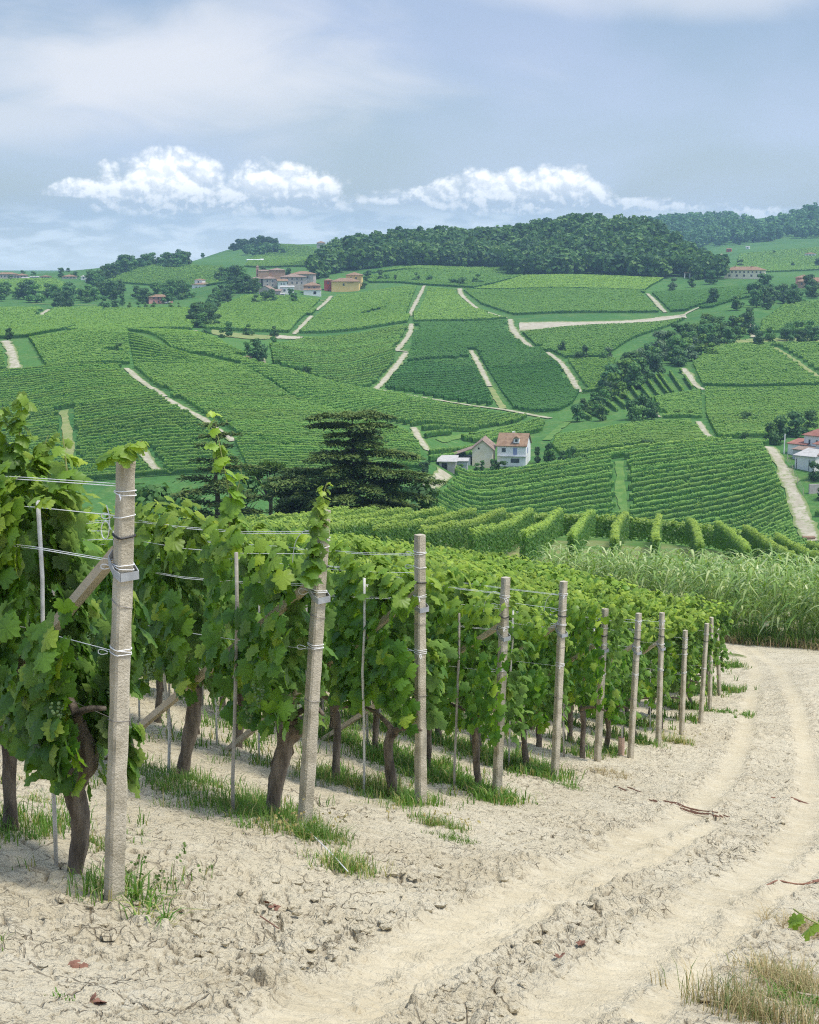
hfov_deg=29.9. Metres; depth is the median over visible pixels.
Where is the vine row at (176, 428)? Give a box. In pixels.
[29,426,205,445]
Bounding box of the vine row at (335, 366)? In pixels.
[287,352,394,367]
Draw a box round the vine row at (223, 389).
[173,388,286,392]
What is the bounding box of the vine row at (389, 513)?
[281,507,412,535]
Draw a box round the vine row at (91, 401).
[7,393,154,415]
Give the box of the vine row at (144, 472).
[84,466,245,479]
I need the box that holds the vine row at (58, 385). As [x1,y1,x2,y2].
[0,379,134,393]
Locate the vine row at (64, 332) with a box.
[30,328,109,338]
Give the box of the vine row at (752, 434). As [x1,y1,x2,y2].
[721,428,815,437]
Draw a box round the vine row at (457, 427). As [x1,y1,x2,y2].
[421,416,520,430]
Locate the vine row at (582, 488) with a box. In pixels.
[444,457,770,506]
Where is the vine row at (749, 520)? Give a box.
[608,503,787,540]
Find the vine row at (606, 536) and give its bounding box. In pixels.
[246,510,719,548]
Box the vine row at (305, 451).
[241,445,419,455]
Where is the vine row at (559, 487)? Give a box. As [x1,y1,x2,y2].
[447,454,768,501]
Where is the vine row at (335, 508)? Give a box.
[248,506,348,532]
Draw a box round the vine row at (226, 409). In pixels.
[204,408,349,414]
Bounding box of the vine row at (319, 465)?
[252,458,421,466]
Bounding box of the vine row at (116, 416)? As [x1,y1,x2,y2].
[1,409,188,432]
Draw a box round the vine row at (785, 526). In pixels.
[684,522,793,546]
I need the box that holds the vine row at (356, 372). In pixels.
[318,364,389,377]
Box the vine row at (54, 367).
[0,364,118,373]
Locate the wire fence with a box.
[787,454,803,493]
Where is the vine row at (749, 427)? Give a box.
[714,423,818,432]
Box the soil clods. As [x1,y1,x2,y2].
[4,709,818,1023]
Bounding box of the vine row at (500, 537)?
[467,507,534,558]
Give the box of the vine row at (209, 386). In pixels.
[169,385,281,390]
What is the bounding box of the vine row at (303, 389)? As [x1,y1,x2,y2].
[285,387,368,392]
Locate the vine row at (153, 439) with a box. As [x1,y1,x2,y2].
[29,435,210,452]
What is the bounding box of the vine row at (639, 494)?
[436,466,774,514]
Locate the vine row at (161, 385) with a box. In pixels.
[159,382,276,388]
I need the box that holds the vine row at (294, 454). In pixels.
[242,447,419,458]
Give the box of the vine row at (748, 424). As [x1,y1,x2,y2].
[712,420,818,425]
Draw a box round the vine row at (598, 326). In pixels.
[524,320,675,335]
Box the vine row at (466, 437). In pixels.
[462,420,544,440]
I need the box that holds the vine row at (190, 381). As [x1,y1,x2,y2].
[157,380,273,386]
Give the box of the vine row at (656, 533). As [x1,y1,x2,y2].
[650,513,662,563]
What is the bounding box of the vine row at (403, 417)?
[396,412,510,422]
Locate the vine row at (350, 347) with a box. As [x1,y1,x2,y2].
[269,338,399,350]
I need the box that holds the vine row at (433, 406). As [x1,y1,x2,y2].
[378,404,480,412]
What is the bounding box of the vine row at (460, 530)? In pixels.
[416,507,506,551]
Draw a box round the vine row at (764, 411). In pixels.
[706,409,818,412]
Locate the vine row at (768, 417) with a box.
[709,414,818,422]
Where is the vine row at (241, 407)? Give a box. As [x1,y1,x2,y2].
[201,406,344,412]
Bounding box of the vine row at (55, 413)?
[0,396,164,420]
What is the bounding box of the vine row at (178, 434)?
[29,431,208,450]
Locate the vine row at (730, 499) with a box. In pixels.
[609,482,781,518]
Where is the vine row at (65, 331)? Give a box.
[29,327,121,338]
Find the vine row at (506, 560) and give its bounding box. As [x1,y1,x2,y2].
[331,532,582,575]
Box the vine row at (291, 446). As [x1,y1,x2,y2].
[238,440,418,450]
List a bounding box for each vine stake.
[36,500,58,865]
[138,699,139,722]
[163,655,170,771]
[168,682,172,733]
[202,668,203,705]
[215,699,217,745]
[231,552,238,814]
[257,605,259,756]
[322,698,323,731]
[361,578,365,792]
[365,576,368,744]
[453,613,459,789]
[508,611,513,765]
[562,680,564,756]
[649,643,651,728]
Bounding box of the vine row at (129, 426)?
[7,420,199,442]
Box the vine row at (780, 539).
[773,532,818,579]
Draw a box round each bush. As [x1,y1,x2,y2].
[111,299,119,306]
[199,324,211,333]
[218,328,224,337]
[260,291,267,300]
[261,290,270,297]
[270,336,276,342]
[302,365,312,373]
[360,282,367,288]
[456,277,467,283]
[474,462,479,470]
[500,461,507,468]
[573,350,585,357]
[574,452,585,456]
[629,406,646,422]
[640,439,655,442]
[668,283,674,290]
[739,431,749,439]
[740,412,751,417]
[765,332,776,346]
[768,432,781,445]
[779,324,794,338]
[789,319,807,336]
[806,320,815,329]
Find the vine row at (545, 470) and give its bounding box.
[458,442,762,481]
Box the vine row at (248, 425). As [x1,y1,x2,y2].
[231,424,394,430]
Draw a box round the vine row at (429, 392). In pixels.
[423,384,485,394]
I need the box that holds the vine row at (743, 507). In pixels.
[558,490,784,536]
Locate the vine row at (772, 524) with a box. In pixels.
[662,515,790,544]
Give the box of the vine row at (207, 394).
[180,393,300,399]
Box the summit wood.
[228,235,278,250]
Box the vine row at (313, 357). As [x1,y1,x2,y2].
[271,345,392,358]
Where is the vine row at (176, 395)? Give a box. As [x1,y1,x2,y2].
[172,392,295,397]
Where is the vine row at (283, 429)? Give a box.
[236,427,403,433]
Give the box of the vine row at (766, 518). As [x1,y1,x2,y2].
[629,507,788,541]
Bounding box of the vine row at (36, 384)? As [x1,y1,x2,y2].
[0,376,130,389]
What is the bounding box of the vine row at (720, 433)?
[716,427,818,437]
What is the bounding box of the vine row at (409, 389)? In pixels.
[403,380,484,391]
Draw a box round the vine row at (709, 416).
[708,412,818,417]
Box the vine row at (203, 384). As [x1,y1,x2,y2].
[167,383,278,389]
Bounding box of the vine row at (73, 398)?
[0,389,153,409]
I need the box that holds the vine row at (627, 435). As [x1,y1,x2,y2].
[554,431,702,449]
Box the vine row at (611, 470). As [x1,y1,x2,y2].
[452,450,766,491]
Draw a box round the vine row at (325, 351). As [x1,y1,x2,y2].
[270,339,398,352]
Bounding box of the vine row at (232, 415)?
[217,413,310,419]
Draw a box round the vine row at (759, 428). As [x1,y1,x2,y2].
[714,425,818,434]
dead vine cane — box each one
[618,786,728,817]
[771,797,808,803]
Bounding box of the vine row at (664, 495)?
[435,469,776,514]
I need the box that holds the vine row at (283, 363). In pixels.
[279,349,394,365]
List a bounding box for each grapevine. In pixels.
[0,391,102,830]
[0,432,157,874]
[22,543,85,665]
[34,530,112,701]
[51,525,112,592]
[71,502,180,746]
[87,523,112,587]
[88,514,105,525]
[91,519,108,537]
[108,530,186,722]
[110,411,248,778]
[154,553,224,733]
[189,544,275,748]
[194,482,337,814]
[202,533,252,707]
[230,543,333,763]
[240,527,273,540]
[247,532,285,546]
[264,539,306,558]
[282,524,391,780]
[294,537,341,567]
[303,548,340,571]
[325,560,360,729]
[328,558,406,749]
[330,553,457,797]
[338,537,382,557]
[365,551,396,561]
[370,541,394,553]
[373,565,407,726]
[379,544,413,560]
[385,551,479,769]
[386,554,410,561]
[407,553,479,736]
[409,550,442,561]
[410,556,453,571]
[426,581,534,790]
[429,555,458,569]
[436,561,525,746]
[442,560,486,582]
[474,560,509,574]
[477,564,504,583]
[483,595,539,697]
[484,600,574,766]
[485,574,533,590]
[491,577,527,610]
[508,599,578,746]
[510,582,558,729]
[513,586,548,617]
[514,572,549,587]
[516,579,549,590]
[532,585,552,591]
[538,588,584,604]
[542,584,632,758]
[544,597,610,740]
[565,579,602,592]
[567,592,608,610]
[573,627,647,747]
[578,608,630,667]
[581,583,622,603]
[588,581,624,597]
[599,591,664,720]
[607,613,672,738]
[610,595,652,609]
[629,612,698,728]
[631,594,666,606]
[632,590,666,606]
[638,597,686,695]
[642,626,678,714]
[655,593,700,609]
[658,604,716,713]
[668,600,725,704]
[680,592,733,685]
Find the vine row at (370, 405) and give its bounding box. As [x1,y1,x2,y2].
[346,399,451,411]
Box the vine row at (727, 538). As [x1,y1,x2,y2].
[713,520,751,564]
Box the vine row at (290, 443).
[236,438,419,447]
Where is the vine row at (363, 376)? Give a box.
[333,371,382,381]
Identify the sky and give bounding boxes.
[0,0,818,269]
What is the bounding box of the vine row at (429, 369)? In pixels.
[395,364,473,371]
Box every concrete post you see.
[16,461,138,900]
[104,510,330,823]
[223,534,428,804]
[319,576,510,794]
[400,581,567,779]
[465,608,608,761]
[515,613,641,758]
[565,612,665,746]
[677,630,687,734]
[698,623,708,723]
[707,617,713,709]
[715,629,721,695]
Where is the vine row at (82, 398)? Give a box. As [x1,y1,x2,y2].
[2,390,156,410]
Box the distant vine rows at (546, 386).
[0,243,818,515]
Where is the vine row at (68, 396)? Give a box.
[0,387,146,406]
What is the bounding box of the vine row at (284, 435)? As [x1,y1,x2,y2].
[243,433,413,439]
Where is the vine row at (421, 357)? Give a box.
[408,355,550,362]
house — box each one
[0,272,17,278]
[15,273,27,277]
[62,275,77,278]
[147,294,172,303]
[192,283,206,288]
[195,279,204,283]
[258,285,275,293]
[262,276,277,287]
[274,289,282,294]
[276,279,287,288]
[280,274,306,290]
[280,286,294,294]
[291,271,315,283]
[303,282,320,288]
[317,241,324,248]
[323,279,332,290]
[330,278,360,291]
[346,272,362,286]
[496,432,531,465]
[795,275,804,283]
[796,277,818,287]
[801,429,818,445]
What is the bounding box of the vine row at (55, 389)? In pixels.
[0,382,138,398]
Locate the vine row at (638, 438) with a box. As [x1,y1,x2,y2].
[557,435,706,453]
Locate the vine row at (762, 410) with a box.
[705,408,818,413]
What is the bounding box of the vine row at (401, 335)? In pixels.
[281,333,403,346]
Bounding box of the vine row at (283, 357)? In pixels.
[271,347,392,361]
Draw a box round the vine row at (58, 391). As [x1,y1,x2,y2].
[0,383,140,399]
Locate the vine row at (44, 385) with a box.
[0,377,132,391]
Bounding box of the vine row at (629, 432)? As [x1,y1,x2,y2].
[554,429,699,443]
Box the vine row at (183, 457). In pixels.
[65,453,233,466]
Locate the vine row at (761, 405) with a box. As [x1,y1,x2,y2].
[705,403,817,409]
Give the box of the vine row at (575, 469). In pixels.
[456,444,764,485]
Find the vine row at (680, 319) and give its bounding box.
[522,318,681,334]
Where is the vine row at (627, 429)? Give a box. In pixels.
[554,425,698,439]
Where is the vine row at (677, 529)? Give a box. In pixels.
[351,511,805,553]
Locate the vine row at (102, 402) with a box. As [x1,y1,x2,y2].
[1,394,161,417]
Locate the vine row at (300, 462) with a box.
[246,457,419,464]
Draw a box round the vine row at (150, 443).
[30,438,217,454]
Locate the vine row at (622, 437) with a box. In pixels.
[555,433,701,450]
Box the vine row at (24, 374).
[0,367,120,377]
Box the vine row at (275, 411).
[207,410,337,416]
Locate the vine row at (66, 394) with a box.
[0,386,145,406]
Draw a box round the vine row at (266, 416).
[220,415,330,421]
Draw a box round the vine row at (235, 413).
[215,411,334,417]
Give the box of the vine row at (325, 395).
[298,390,391,398]
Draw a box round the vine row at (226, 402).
[192,400,326,406]
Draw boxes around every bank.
[212,329,275,338]
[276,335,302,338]
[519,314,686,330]
[704,337,818,344]
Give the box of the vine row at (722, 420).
[710,416,816,422]
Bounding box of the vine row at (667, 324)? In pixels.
[526,323,669,336]
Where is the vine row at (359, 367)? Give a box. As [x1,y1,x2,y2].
[302,357,393,373]
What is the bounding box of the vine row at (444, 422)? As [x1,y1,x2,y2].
[409,413,526,427]
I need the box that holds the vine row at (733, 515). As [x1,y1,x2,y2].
[563,495,785,536]
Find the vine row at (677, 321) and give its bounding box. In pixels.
[523,320,678,335]
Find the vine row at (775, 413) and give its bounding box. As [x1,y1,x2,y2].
[707,411,808,418]
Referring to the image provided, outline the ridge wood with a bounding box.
[648,202,818,247]
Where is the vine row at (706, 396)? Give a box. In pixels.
[704,393,818,398]
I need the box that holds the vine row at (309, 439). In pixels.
[233,435,412,442]
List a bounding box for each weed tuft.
[100,867,176,909]
[112,890,202,927]
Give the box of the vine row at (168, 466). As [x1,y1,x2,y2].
[51,463,243,474]
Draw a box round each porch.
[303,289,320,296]
[457,458,468,469]
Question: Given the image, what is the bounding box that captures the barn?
[472,435,496,467]
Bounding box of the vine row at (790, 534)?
[717,531,795,549]
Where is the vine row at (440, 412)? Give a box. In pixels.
[382,409,495,419]
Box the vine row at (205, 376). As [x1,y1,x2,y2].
[149,374,263,380]
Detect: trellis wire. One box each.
[5,476,115,485]
[14,544,112,561]
[20,626,109,649]
[24,506,114,515]
[86,520,309,533]
[94,530,413,555]
[95,539,297,553]
[100,544,406,572]
[155,572,302,585]
[328,565,498,593]
[338,566,553,594]
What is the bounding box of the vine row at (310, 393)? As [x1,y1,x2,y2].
[294,389,383,397]
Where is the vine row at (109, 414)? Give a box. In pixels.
[1,406,179,430]
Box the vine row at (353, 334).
[302,325,404,338]
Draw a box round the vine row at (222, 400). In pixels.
[189,399,319,404]
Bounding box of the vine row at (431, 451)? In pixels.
[428,436,496,454]
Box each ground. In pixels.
[0,665,818,1023]
[629,590,818,673]
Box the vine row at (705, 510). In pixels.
[599,487,781,530]
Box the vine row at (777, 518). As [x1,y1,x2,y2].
[643,511,789,542]
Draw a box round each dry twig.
[260,915,278,928]
[766,879,818,884]
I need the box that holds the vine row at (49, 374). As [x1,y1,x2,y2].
[0,369,122,380]
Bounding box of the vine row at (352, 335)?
[297,325,407,339]
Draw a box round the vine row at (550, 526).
[518,507,563,562]
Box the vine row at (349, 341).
[284,332,403,344]
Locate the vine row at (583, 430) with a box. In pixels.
[559,418,690,433]
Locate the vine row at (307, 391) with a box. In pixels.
[288,388,375,395]
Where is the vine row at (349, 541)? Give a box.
[270,534,484,568]
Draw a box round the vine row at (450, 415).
[389,411,502,421]
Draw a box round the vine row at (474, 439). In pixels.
[471,423,543,441]
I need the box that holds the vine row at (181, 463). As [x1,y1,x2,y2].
[49,460,240,471]
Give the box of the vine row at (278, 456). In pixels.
[244,450,419,461]
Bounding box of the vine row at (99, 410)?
[7,401,169,424]
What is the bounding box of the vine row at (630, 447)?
[566,436,731,459]
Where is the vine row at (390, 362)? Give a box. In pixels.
[310,360,393,375]
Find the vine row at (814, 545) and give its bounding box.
[805,540,818,556]
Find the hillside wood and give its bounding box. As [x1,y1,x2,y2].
[242,242,285,255]
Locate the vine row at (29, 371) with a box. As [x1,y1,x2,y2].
[0,366,118,375]
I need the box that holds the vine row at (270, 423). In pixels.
[229,422,389,428]
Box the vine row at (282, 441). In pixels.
[235,436,413,444]
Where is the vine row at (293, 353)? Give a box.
[270,344,393,356]
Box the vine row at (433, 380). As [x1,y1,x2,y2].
[385,374,480,387]
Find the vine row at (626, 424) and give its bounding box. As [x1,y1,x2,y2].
[556,420,690,435]
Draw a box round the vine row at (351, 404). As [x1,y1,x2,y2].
[327,396,431,408]
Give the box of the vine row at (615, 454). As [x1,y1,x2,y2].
[455,438,768,474]
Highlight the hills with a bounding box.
[0,216,818,585]
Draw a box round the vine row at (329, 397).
[303,391,397,400]
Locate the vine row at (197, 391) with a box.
[170,390,290,396]
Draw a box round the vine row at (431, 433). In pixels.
[423,418,515,437]
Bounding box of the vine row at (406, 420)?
[403,413,518,423]
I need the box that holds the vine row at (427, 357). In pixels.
[409,354,548,361]
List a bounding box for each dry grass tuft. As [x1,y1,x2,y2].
[584,764,632,779]
[650,949,818,1023]
[707,939,818,1011]
[753,899,818,939]
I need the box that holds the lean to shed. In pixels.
[454,445,473,465]
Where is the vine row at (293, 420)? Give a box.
[224,418,380,425]
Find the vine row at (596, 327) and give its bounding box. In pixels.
[525,322,671,337]
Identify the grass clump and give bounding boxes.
[0,818,51,844]
[18,789,96,806]
[44,987,92,1002]
[88,830,104,852]
[129,759,240,794]
[228,801,321,830]
[254,795,359,848]
[296,840,398,882]
[316,755,413,795]
[384,783,431,803]
[386,804,480,835]
[419,826,480,844]
[549,779,582,790]
[661,722,701,745]
[691,706,756,718]
[695,681,759,693]
[744,975,818,1013]
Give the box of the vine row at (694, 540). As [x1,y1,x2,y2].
[684,516,705,561]
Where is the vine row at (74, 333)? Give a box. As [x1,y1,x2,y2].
[31,328,127,341]
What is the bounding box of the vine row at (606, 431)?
[554,424,697,439]
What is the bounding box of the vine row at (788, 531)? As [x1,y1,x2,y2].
[709,528,795,549]
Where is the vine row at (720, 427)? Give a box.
[713,422,818,430]
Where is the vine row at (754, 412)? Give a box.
[706,410,818,416]
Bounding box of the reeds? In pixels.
[528,539,818,638]
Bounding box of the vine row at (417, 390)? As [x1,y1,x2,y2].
[414,382,484,392]
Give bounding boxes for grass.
[0,658,751,950]
[125,842,212,897]
[714,616,818,648]
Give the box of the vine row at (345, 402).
[318,395,420,405]
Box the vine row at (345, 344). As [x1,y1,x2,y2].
[278,335,399,347]
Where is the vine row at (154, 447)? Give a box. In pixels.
[49,440,220,457]
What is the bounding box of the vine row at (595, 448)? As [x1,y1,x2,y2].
[559,437,713,455]
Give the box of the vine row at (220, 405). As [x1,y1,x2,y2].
[197,404,338,410]
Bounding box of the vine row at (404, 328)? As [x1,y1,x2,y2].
[295,327,406,340]
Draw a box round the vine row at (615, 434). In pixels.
[552,428,699,442]
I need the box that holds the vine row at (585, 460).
[455,440,761,477]
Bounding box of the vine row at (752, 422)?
[711,419,818,427]
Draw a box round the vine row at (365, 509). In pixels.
[248,506,378,532]
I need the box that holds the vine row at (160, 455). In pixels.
[64,449,230,463]
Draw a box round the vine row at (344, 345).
[274,336,400,348]
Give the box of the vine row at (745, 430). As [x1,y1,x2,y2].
[716,426,818,435]
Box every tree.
[0,282,6,299]
[0,283,9,295]
[2,327,13,339]
[4,281,12,290]
[12,287,19,298]
[15,282,30,298]
[23,279,36,289]
[24,283,45,302]
[41,283,54,297]
[48,284,60,297]
[51,292,65,306]
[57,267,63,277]
[60,285,76,300]
[60,289,73,306]
[63,281,76,294]
[76,288,84,299]
[80,289,91,301]
[83,284,95,295]
[84,273,90,283]
[87,271,98,285]
[88,288,100,300]
[94,280,108,295]
[95,273,104,281]
[98,295,110,307]
[101,264,115,277]
[105,280,118,295]
[108,288,118,300]
[110,264,120,274]
[111,262,120,271]
[116,283,123,295]
[117,279,126,291]
[119,258,132,272]
[119,294,125,304]
[125,255,133,265]
[130,258,137,269]
[130,285,142,297]
[135,482,173,520]
[136,288,153,303]
[138,259,147,266]
[139,254,151,264]
[149,252,156,263]
[151,282,163,294]
[156,258,164,265]
[159,419,281,518]
[161,252,169,263]
[161,286,175,302]
[162,258,172,266]
[162,279,177,295]
[165,486,214,521]
[171,252,179,263]
[172,258,184,266]
[174,280,188,295]
[175,283,187,299]
[178,282,196,297]
[179,251,192,261]
[180,255,187,264]
[184,253,191,263]
[185,302,205,318]
[188,301,203,313]
[191,312,206,327]
[199,307,215,324]
[203,297,215,311]
[203,301,221,318]
[204,303,215,319]
[206,314,219,323]
[208,295,220,305]
[210,289,221,300]
[212,287,224,300]
[213,266,224,279]
[218,271,228,280]
[221,267,229,278]
[222,288,229,297]
[222,292,232,301]
[223,265,240,282]
[225,284,235,293]
[225,321,233,335]
[226,280,234,287]
[230,474,266,518]
[232,277,245,290]
[236,283,244,292]
[239,266,247,277]
[243,274,253,284]
[243,278,259,292]
[243,323,254,334]
[243,341,252,352]
[243,460,289,514]
[248,338,269,359]
[251,294,260,301]
[254,409,454,512]
[256,351,263,360]
[257,467,331,516]
[261,473,302,515]
[269,294,277,300]
[269,326,278,335]
[285,267,290,274]
[290,294,298,301]
[362,270,371,279]
[377,269,383,278]
[385,485,418,510]
[403,482,442,513]
[412,272,420,279]
[418,461,430,472]
[472,273,483,281]
[480,460,484,470]
[489,459,494,469]
[493,462,500,469]
[534,446,540,462]
[543,442,556,462]
[557,340,566,350]
[557,450,565,459]
[565,446,576,459]
[570,403,585,421]
[579,398,589,409]
[581,345,588,357]
[583,402,596,414]
[588,392,596,402]
[590,403,598,415]
[593,389,610,404]
[595,396,606,406]
[595,404,607,420]
[597,363,623,387]
[601,386,613,400]
[603,376,615,390]
[605,347,612,357]
[605,372,628,398]
[615,350,639,368]
[616,357,633,380]
[623,361,642,383]
[624,364,646,388]
[625,399,638,419]
[630,357,655,378]
[636,348,646,357]
[637,393,651,417]
[643,343,654,350]
[643,347,664,366]
[646,352,665,373]
[646,401,659,419]
[650,330,668,347]
[659,341,670,359]
[661,330,678,342]
[666,336,673,349]
[666,345,683,362]
[668,337,688,359]
[669,277,677,287]
[670,322,686,337]
[671,347,688,365]
[680,337,694,348]
[682,331,696,338]
[683,323,699,335]
[684,345,698,360]
[686,326,697,337]
[687,277,695,286]
[690,337,698,347]
[691,266,703,279]
[693,334,708,353]
[696,319,707,335]
[698,323,713,343]
[699,313,711,318]
[703,342,720,353]
[704,270,717,283]
[705,287,719,302]
[706,326,718,342]
[707,316,717,323]
[707,334,720,346]
[711,323,719,330]
[713,320,723,333]
[716,325,731,339]
[717,315,724,322]
[719,326,737,343]
[722,315,738,326]
[729,295,742,309]
[732,317,746,334]
[733,326,742,339]
[738,312,754,328]
[745,282,753,293]
[746,307,754,320]
[747,321,760,333]
[749,289,763,307]
[752,281,764,297]
[753,331,765,343]
[757,273,774,286]
[759,286,770,302]
[761,297,774,309]
[762,422,778,442]
[764,286,777,301]
[765,328,775,339]
[768,415,787,442]
[775,283,788,298]
[778,287,792,302]
[780,327,794,339]
[783,289,799,303]
[786,410,809,436]
[787,334,793,342]
[791,283,797,289]
[794,329,807,341]
[795,291,805,301]
[802,274,814,288]
[803,325,811,333]
[803,410,817,427]
[804,285,811,295]
[807,279,816,290]
[807,285,818,296]
[807,325,818,341]
[808,460,818,480]
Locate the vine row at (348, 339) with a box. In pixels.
[289,329,403,342]
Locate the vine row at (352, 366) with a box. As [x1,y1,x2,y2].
[295,355,394,370]
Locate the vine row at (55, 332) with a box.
[28,327,122,340]
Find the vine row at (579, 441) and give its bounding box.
[552,430,700,447]
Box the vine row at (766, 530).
[676,519,791,545]
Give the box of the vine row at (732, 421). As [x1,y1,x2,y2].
[710,417,818,425]
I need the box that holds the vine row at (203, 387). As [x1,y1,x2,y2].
[170,386,284,391]
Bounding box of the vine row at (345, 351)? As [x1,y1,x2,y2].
[270,341,397,353]
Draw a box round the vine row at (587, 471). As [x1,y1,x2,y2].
[453,447,765,488]
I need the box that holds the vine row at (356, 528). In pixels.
[330,505,446,539]
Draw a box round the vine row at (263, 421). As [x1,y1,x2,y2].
[227,420,385,426]
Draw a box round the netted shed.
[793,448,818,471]
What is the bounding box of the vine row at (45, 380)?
[0,374,128,386]
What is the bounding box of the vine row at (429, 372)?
[391,367,476,376]
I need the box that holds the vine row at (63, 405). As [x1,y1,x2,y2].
[11,392,158,412]
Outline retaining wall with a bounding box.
[808,484,818,493]
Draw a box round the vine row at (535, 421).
[461,419,541,438]
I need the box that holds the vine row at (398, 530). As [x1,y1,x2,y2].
[369,507,477,544]
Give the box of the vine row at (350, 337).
[292,329,403,341]
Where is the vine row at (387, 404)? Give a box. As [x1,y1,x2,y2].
[354,400,462,411]
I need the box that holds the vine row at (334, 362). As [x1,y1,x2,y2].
[272,347,395,363]
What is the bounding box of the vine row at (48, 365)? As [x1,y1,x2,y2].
[0,362,121,370]
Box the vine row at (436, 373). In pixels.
[390,369,478,378]
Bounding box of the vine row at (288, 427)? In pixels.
[234,426,398,431]
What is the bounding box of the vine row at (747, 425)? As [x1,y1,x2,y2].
[712,421,817,429]
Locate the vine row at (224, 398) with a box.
[186,397,312,403]
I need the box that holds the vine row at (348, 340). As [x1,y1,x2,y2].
[287,331,403,343]
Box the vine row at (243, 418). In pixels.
[222,416,376,423]
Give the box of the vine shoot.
[787,908,818,940]
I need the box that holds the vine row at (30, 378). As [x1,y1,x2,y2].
[0,371,124,382]
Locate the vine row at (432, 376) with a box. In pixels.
[389,370,478,379]
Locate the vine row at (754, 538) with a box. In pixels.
[741,524,795,569]
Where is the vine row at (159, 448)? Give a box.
[29,443,218,460]
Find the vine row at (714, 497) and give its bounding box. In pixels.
[443,477,779,517]
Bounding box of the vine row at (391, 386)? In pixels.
[387,376,481,388]
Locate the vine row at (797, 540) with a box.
[794,538,806,542]
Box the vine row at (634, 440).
[557,436,712,454]
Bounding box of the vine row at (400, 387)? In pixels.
[393,378,482,390]
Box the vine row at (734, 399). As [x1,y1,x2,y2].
[705,396,818,400]
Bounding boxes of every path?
[0,340,22,367]
[59,409,74,455]
[124,368,167,395]
[139,450,161,469]
[165,397,233,440]
[292,316,313,333]
[317,296,332,309]
[373,352,408,388]
[376,388,552,417]
[395,324,413,349]
[408,285,425,315]
[410,427,429,450]
[426,467,452,488]
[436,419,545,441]
[457,288,506,317]
[469,350,492,385]
[488,387,505,407]
[507,319,533,346]
[543,421,571,439]
[546,352,581,391]
[615,461,627,511]
[646,293,666,311]
[682,368,704,388]
[695,421,713,436]
[765,446,818,540]
[774,347,818,376]
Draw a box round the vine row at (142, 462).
[25,457,234,469]
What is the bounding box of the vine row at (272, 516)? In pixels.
[246,510,804,564]
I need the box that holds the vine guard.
[618,719,624,755]
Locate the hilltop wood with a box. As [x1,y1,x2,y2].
[304,212,730,277]
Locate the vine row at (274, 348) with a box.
[270,343,394,355]
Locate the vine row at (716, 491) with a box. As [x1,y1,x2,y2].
[438,474,777,514]
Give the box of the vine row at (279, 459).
[245,454,420,463]
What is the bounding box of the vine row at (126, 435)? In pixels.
[29,429,207,448]
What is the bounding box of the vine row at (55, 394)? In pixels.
[0,385,142,402]
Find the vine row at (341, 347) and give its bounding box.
[280,338,397,349]
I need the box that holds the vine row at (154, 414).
[2,412,191,434]
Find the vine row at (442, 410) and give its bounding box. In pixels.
[380,407,487,418]
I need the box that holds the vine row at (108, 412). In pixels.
[2,403,177,427]
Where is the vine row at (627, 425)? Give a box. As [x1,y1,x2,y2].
[555,421,691,436]
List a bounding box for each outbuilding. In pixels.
[437,455,458,473]
[786,438,808,454]
[792,446,815,458]
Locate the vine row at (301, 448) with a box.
[240,443,419,453]
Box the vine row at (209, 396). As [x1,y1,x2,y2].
[184,395,307,400]
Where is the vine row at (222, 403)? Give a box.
[195,402,331,408]
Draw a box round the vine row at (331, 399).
[308,392,405,403]
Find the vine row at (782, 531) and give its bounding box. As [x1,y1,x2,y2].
[706,525,793,547]
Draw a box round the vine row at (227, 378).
[153,377,268,383]
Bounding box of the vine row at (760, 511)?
[589,499,786,538]
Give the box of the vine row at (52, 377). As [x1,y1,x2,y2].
[0,372,126,384]
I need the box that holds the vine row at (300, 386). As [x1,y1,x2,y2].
[282,384,361,390]
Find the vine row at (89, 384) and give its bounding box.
[0,380,136,395]
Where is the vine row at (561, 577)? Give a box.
[278,532,667,598]
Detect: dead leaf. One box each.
[68,960,88,967]
[89,992,106,1004]
[263,901,280,910]
[554,952,564,957]
[576,940,585,945]
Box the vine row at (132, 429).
[30,423,202,442]
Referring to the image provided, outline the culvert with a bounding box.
[802,536,815,539]
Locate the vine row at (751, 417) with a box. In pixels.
[708,413,818,421]
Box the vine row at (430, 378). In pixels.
[387,373,479,382]
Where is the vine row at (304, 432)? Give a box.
[239,429,408,436]
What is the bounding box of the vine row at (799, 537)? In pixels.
[790,535,801,540]
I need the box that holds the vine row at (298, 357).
[271,346,391,360]
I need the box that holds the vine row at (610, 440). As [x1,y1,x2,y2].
[556,434,704,451]
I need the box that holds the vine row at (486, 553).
[379,536,527,562]
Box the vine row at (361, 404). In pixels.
[337,397,441,409]
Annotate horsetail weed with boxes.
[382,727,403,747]
[434,750,463,768]
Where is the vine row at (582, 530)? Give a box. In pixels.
[566,508,596,568]
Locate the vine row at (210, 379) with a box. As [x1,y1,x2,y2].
[155,379,271,384]
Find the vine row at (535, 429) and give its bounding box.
[479,426,542,439]
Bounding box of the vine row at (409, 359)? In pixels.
[407,357,552,367]
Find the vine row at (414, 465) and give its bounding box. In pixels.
[252,461,421,472]
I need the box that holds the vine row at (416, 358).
[409,356,551,363]
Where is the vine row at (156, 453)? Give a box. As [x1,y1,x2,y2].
[28,447,226,461]
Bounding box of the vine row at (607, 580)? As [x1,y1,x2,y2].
[267,532,631,588]
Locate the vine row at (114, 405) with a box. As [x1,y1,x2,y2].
[2,399,167,421]
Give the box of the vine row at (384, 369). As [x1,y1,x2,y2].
[325,367,386,379]
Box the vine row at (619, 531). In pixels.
[609,511,629,558]
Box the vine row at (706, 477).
[437,463,773,514]

